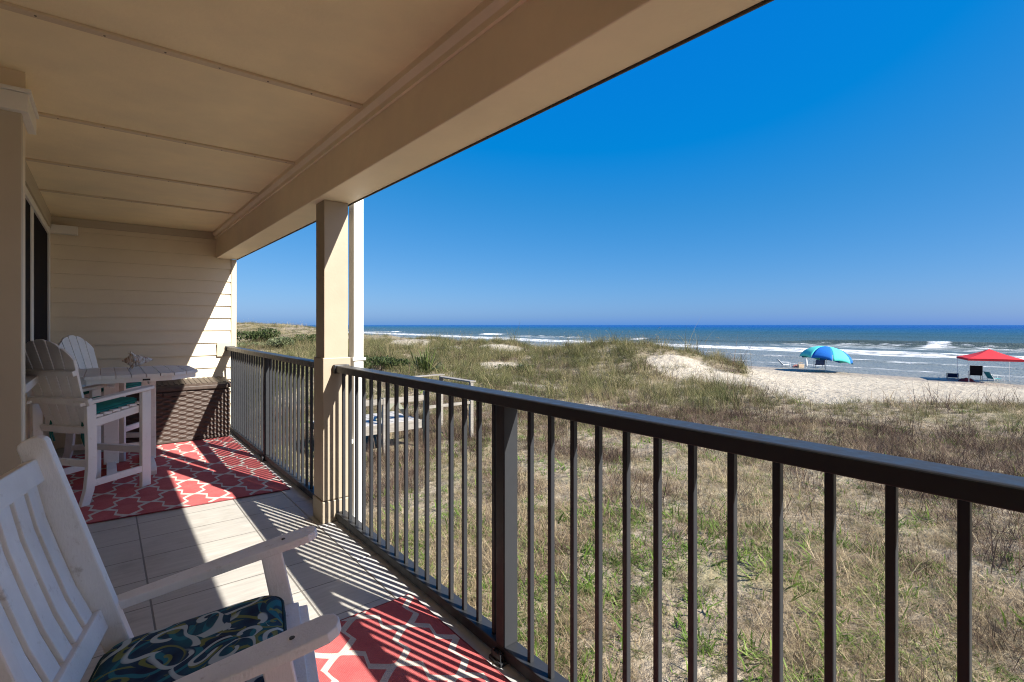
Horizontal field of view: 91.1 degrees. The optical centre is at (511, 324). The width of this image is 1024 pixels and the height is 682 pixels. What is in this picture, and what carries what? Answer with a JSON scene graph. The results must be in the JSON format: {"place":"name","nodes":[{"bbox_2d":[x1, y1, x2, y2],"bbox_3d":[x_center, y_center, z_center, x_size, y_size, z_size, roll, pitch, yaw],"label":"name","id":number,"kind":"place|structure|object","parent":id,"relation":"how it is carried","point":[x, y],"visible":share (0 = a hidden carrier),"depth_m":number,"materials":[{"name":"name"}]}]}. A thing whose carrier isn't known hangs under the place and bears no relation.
{"place":"outdoors","nodes":[
{"label":"outdoors","id":0,"kind":"place"},
{"bbox_2d":[0,67,38,475],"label":"corner wall","id":1,"kind":"structure","parent":0,"point":[18,112],"depth_m":2.33,"materials":[{"name":"beige paint"}]},
{"bbox_2d":[25,160,77,439],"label":"house wall","id":2,"kind":"structure","parent":0,"point":[40,228],"depth_m":4.32,"materials":[{"name":"beige paint"}]},
{"bbox_2d":[25,186,49,393],"bbox_3d":[-4.018,-0.297,4.247,0.120,1.465,2.840,0,0,-39],"label":"window","id":3,"kind":"structure","parent":2,"relation":"in","point":[37,232],"depth_m":4.32,"materials":[{"name":"black glass"}]},
{"bbox_2d":[50,216,236,448],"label":"end wall","id":4,"kind":"structure","parent":0,"point":[119,292],"depth_m":5.96,"materials":[{"name":"beige paint"}]},
{"bbox_2d":[25,437,394,681],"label":"balcony floor","id":5,"kind":"structure","parent":0,"point":[326,574],"depth_m":2.87,"materials":[{"name":"beige tile"}]},
{"bbox_2d":[61,436,289,523],"bbox_3d":[-3.227,1.343,4.571,1.626,0.008,2.504,0,0,-39],"label":"rug","id":6,"kind":"object","parent":5,"relation":"on","point":[199,472],"visible":0.52,"depth_m":4.30,"materials":[{"name":"red fabric"}]},
{"bbox_2d":[25,339,154,506],"bbox_3d":[-3.373,0.722,3.984,0.650,1.235,0.676,0,0,13],"label":"bar chair","id":7,"kind":"object","parent":6,"relation":"on","point":[61,402],"visible":0.78,"depth_m":3.80,"materials":[{"name":"white plastic"}]},
{"bbox_2d":[49,396,136,446],"bbox_3d":[-3.359,0.777,4.048,0.434,0.310,0.454,0,8,13],"label":"chair cushion","id":8,"kind":"object","parent":7,"relation":"on","point":[107,405],"visible":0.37,"depth_m":4.00,"materials":[{"name":"teal fabric"}]},
{"bbox_2d":[58,335,140,461],"bbox_3d":[-4.149,0.722,5.149,0.676,1.235,0.650,0,0,-9],"label":"bar chair","id":9,"kind":"object","parent":6,"relation":"on","point":[80,350],"visible":0.33,"depth_m":5.05,"materials":[{"name":"white plastic"}]},
{"bbox_2d":[83,382,140,394],"bbox_3d":[-4.084,0.777,5.160,0.454,0.310,0.434,-8,1,-9],"label":"chair cushion","id":10,"kind":"object","parent":9,"relation":"on","point":[133,384],"visible":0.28,"depth_m":5.11,"materials":[{"name":"teal fabric"}]},
{"bbox_2d":[78,365,197,480],"bbox_3d":[-3.573,0.882,4.686,1.019,0.914,1.060,0,0,-39],"label":"bar table","id":11,"kind":"object","parent":6,"relation":"on","point":[147,375],"visible":0.69,"depth_m":4.58,"materials":[{"name":"white plastic"}]},
{"bbox_2d":[122,351,152,368],"bbox_3d":[-3.642,0.338,4.862,0.174,0.174,0.228,0,0,12],"label":"conch shell","id":12,"kind":"object","parent":11,"relation":"on","point":[132,360],"visible":1,"depth_m":4.81},
{"bbox_2d":[126,376,230,444],"bbox_3d":[-3.960,0.998,5.926,1.072,0.683,0.488,0,0,-39],"label":"deck box","id":13,"kind":"object","parent":5,"relation":"on","point":[188,409],"visible":0.71,"depth_m":5.84,"materials":[{"name":"wicker"}]},
{"bbox_2d":[314,594,510,681],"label":"rug","id":14,"kind":"object","parent":5,"relation":"on","point":[409,638],"visible":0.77,"depth_m":2.06,"materials":[{"name":"red fabric"}]},
{"bbox_2d":[0,435,340,681],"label":"rocking chair","id":15,"kind":"object","parent":14,"relation":"on","point":[62,616],"visible":0.73,"depth_m":1.24,"materials":[{"name":"white paint"}]},
{"bbox_2d":[88,595,286,681],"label":"seat cushion","id":16,"kind":"object","parent":15,"relation":"on","point":[174,652],"visible":0.78,"depth_m":1.31,"materials":[{"name":"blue fabric"}]},
{"bbox_2d":[0,0,483,231],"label":"ceiling","id":17,"kind":"structure","parent":0,"point":[206,115],"depth_m":2.48,"materials":[{"name":"paint"}]},
{"bbox_2d":[213,0,773,259],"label":"roof beam","id":18,"kind":"structure","parent":17,"relation":"attached to","point":[484,70],"depth_m":2.01,"materials":[{"name":"paint"}]},
{"bbox_2d":[222,431,529,681],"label":"balcony floor edge","id":19,"kind":"object","parent":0,"point":[388,578],"visible":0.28,"depth_m":2.79,"materials":[{"name":"concrete"}]},
{"bbox_2d":[225,346,314,498],"bbox_3d":[-2.488,0.809,5.066,0.115,1.074,3.723,0,0,-39],"label":"balcony railing","id":20,"kind":"object","parent":19,"relation":"on","point":[264,445],"visible":0.88,"depth_m":4.83,"materials":[{"name":"brown metal"}]},
{"bbox_2d":[313,200,349,523],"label":"porch column","id":21,"kind":"structure","parent":19,"relation":"on","point":[331,283],"depth_m":3.46,"materials":[{"name":"beige paint"}]},
{"bbox_2d":[349,200,365,521],"bbox_3d":[-1.141,1.020,3.643,0.124,4.860,0.118,0,0,-39],"label":"downspout","id":22,"kind":"object","parent":21,"relation":"attached to","point":[357,358],"visible":0.4,"depth_m":3.62,"materials":[{"name":"white metal"}]},
{"bbox_2d":[333,364,1023,681],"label":"balcony railing","id":23,"kind":"object","parent":19,"relation":"on","point":[966,488],"visible":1,"depth_m":1.65,"materials":[{"name":"brown metal"}]},
{"bbox_2d":[232,0,1023,324],"label":"sky","id":24,"kind":"structure","parent":0,"point":[787,162],"materials":[{"name":"blue"}]},
{"bbox_2d":[237,323,1023,681],"bbox_3d":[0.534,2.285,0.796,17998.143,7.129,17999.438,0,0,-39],"label":"dune ground","id":25,"kind":"structure","parent":0,"point":[823,385],"depth_m":8.53,"materials":[{"name":"beige sand"}]},
{"bbox_2d":[237,341,276,346],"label":"shrub","id":26,"kind":"object","parent":25,"relation":"on","point":[256,343],"visible":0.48,"depth_m":46.95,"materials":[{"name":"green plant"}]},
{"bbox_2d":[237,327,280,341],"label":"shrub","id":27,"kind":"object","parent":25,"relation":"on","point":[265,333],"visible":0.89,"depth_m":49.28,"materials":[{"name":"green plant"}]},
{"bbox_2d":[266,336,295,347],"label":"shrub","id":28,"kind":"object","parent":25,"relation":"on","point":[279,341],"visible":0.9,"depth_m":46.43,"materials":[{"name":"green plant"}]},
{"bbox_2d":[289,334,315,342],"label":"shrub","id":29,"kind":"object","parent":25,"relation":"on","point":[312,337],"visible":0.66,"depth_m":50.65,"materials":[{"name":"green plant"}]},
{"bbox_2d":[363,355,411,370],"bbox_3d":[-6.711,1.980,25.672,3.131,1.038,3.768,0,0,37],"label":"shrub","id":30,"kind":"object","parent":25,"relation":"on","point":[384,360],"visible":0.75,"depth_m":25.05,"materials":[{"name":"green plant"}]},
{"bbox_2d":[313,374,475,455],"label":"boardwalk","id":31,"kind":"structure","parent":25,"relation":"on","point":[411,419],"depth_m":13.13,"materials":[{"name":"grey wood"}]},
{"bbox_2d":[403,344,446,373],"bbox_3d":[-4.119,1.762,24.751,2.800,1.861,2.930,0,0,-39],"label":"yucca plant","id":32,"kind":"object","parent":25,"relation":"on","point":[423,362],"visible":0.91,"depth_m":24.57,"materials":[{"name":"green plant"}]},
{"bbox_2d":[237,318,781,412],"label":"sea oats grass","id":33,"kind":"structure","parent":25,"relation":"on","point":[685,394],"depth_m":31.09,"materials":[{"name":"green plant"}]},
{"bbox_2d":[494,364,536,371],"bbox_3d":[0.196,2.658,30.472,2.545,0.657,1.736,0,0,9],"label":"shrub","id":34,"kind":"object","parent":25,"relation":"on","point":[515,367],"visible":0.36,"depth_m":30.38,"materials":[{"name":"green plant"}]},
{"bbox_2d":[237,323,1023,681],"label":"dry grass","id":35,"kind":"structure","parent":25,"relation":"on","point":[851,567],"depth_m":6.71,"materials":[{"name":"beige plant"}]},
{"bbox_2d":[237,319,1023,681],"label":"dune grass","id":36,"kind":"structure","parent":25,"relation":"on","point":[625,349],"depth_m":23.49,"materials":[{"name":"green plant"}]},
{"bbox_2d":[238,321,1023,681],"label":"undergrowth","id":37,"kind":"object","parent":25,"relation":"on","point":[1008,463],"visible":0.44,"depth_m":12.32,"materials":[{"name":"green plant"}]},
{"bbox_2d":[255,349,1023,681],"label":"weeds","id":38,"kind":"object","parent":25,"relation":"on","point":[707,593],"visible":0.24,"depth_m":6.48,"materials":[{"name":"plant"}]},
{"bbox_2d":[797,362,803,367],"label":"beach bag","id":39,"kind":"object","parent":25,"relation":"on","point":[800,365],"visible":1,"depth_m":41.15,"materials":[{"name":"beige fabric"}]},
{"bbox_2d":[813,360,824,367],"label":"beach chair","id":40,"kind":"object","parent":25,"relation":"on","point":[820,362],"visible":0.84,"depth_m":40.99,"materials":[{"name":"blue fabric"}]},
{"bbox_2d":[799,346,852,370],"bbox_3d":[23.403,2.606,37.501,3.457,2.180,3.475,0,0,-39],"label":"beach umbrella","id":41,"kind":"object","parent":25,"relation":"on","point":[826,353],"visible":1,"depth_m":36.47,"materials":[{"name":"teal fabric"}]},
{"bbox_2d":[946,373,958,378],"bbox_3d":[28.961,3.345,33.042,0.580,0.371,0.616,0,0,36],"label":"beach chair","id":42,"kind":"object","parent":25,"relation":"on","point":[953,375],"visible":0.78,"depth_m":32.85,"materials":[{"name":"blue fabric"}]},
{"bbox_2d":[958,378,974,381],"bbox_3d":[28.194,3.402,31.195,1.000,0.250,0.500,0,0,0],"label":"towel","id":43,"kind":"object","parent":25,"relation":"on","point":[967,379],"visible":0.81,"depth_m":31.04,"materials":[{"name":"red fabric"}]},
{"bbox_2d":[968,365,982,378],"bbox_3d":[29.667,3.060,32.179,0.640,0.944,0.652,0,0,34],"label":"beach chair","id":44,"kind":"object","parent":25,"relation":"on","point":[976,370],"visible":0.88,"depth_m":31.98,"materials":[{"name":"black fabric"}]},
{"bbox_2d":[956,349,1023,380],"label":"canopy tent","id":45,"kind":"object","parent":25,"relation":"on","point":[988,355],"visible":0.98,"depth_m":30.41,"materials":[{"name":"red fabric"}]},
{"bbox_2d":[983,371,1003,380],"bbox_3d":[30.107,3.236,31.406,0.770,0.590,0.630,0,0,14],"label":"beach chair","id":46,"kind":"object","parent":25,"relation":"on","point":[989,375],"visible":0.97,"depth_m":31.39,"materials":[{"name":"teal fabric"}]},
{"bbox_2d":[300,325,1023,384],"bbox_3d":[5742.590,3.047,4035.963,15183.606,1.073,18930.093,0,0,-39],"label":"sea","id":47,"kind":"structure","parent":0,"point":[926,351],"depth_m":112.33,"materials":[{"name":"liquid"}]}
]}

